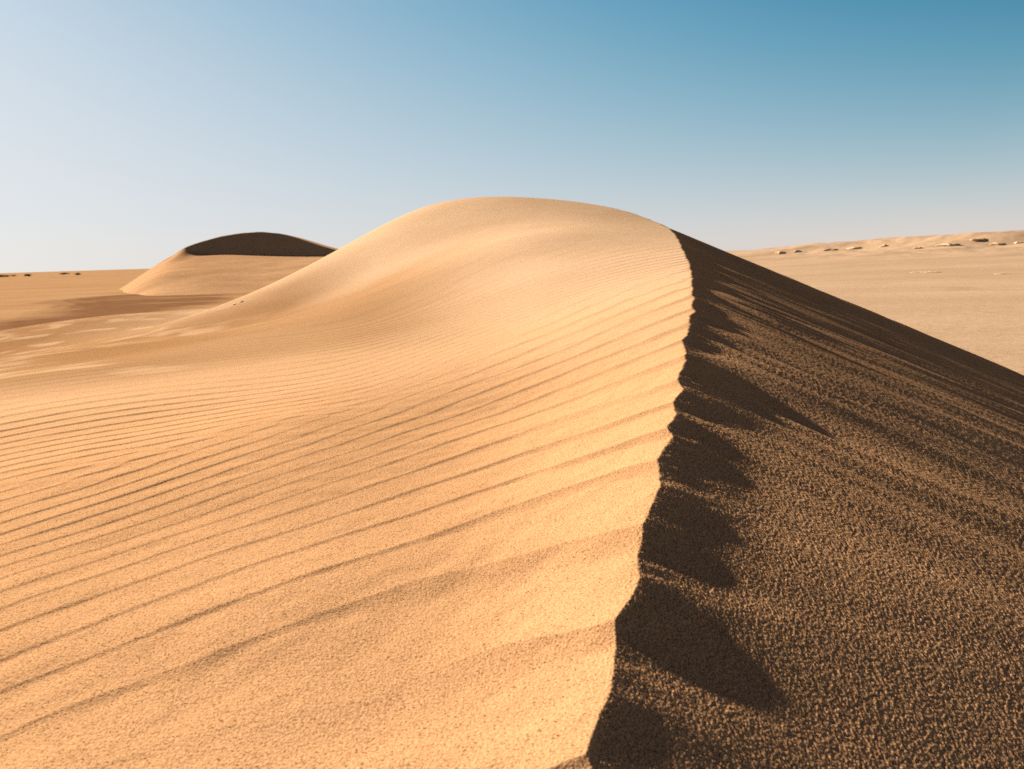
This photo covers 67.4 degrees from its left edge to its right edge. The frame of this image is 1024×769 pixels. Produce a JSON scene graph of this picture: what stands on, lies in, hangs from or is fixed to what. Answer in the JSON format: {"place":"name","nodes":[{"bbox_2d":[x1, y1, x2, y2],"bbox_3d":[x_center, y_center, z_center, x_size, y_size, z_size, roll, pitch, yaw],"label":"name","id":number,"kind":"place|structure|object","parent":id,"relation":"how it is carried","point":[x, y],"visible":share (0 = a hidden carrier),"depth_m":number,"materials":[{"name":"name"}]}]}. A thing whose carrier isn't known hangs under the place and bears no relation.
{"place":"outdoors","nodes":[
{"label":"outdoors","id":0,"kind":"place"},
{"bbox_2d":[120,232,337,295],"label":"dune","id":1,"kind":"structure","parent":0,"point":[249,262],"depth_m":107.64,"materials":[{"name":"beige sand"}]},
{"bbox_2d":[0,197,1023,768],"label":"dune","id":2,"kind":"structure","parent":0,"point":[504,483],"depth_m":1.13,"materials":[{"name":"beige sand"}]},
{"bbox_2d":[0,230,1023,374],"bbox_3d":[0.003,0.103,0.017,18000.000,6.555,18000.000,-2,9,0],"label":"ground","id":3,"kind":"structure","parent":0,"point":[967,298],"depth_m":72.72,"materials":[{"name":"beige sand"}]},
{"bbox_2d":[910,271,939,272],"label":"rock outcrop","id":4,"kind":"object","parent":3,"relation":"on","point":[926,272],"visible":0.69,"depth_m":83.53,"materials":[{"name":"stone"}]},
{"bbox_2d":[935,243,960,245],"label":"rock outcrop","id":5,"kind":"object","parent":3,"relation":"on","point":[949,244],"visible":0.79,"depth_m":164.52,"materials":[{"name":"stone"}]},
{"bbox_2d":[970,238,986,240],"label":"rock outcrop","id":6,"kind":"object","parent":3,"relation":"on","point":[980,239],"visible":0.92,"depth_m":164.59,"materials":[{"name":"stone"}]},
{"bbox_2d":[989,242,1004,244],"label":"rock outcrop","id":7,"kind":"object","parent":3,"relation":"on","point":[995,243],"visible":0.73,"depth_m":159.30,"materials":[{"name":"stone"}]},
{"bbox_2d":[0,0,1023,272],"label":"sky","id":8,"kind":"structure","parent":0,"point":[134,134],"materials":[{"name":"blue"}]}
]}

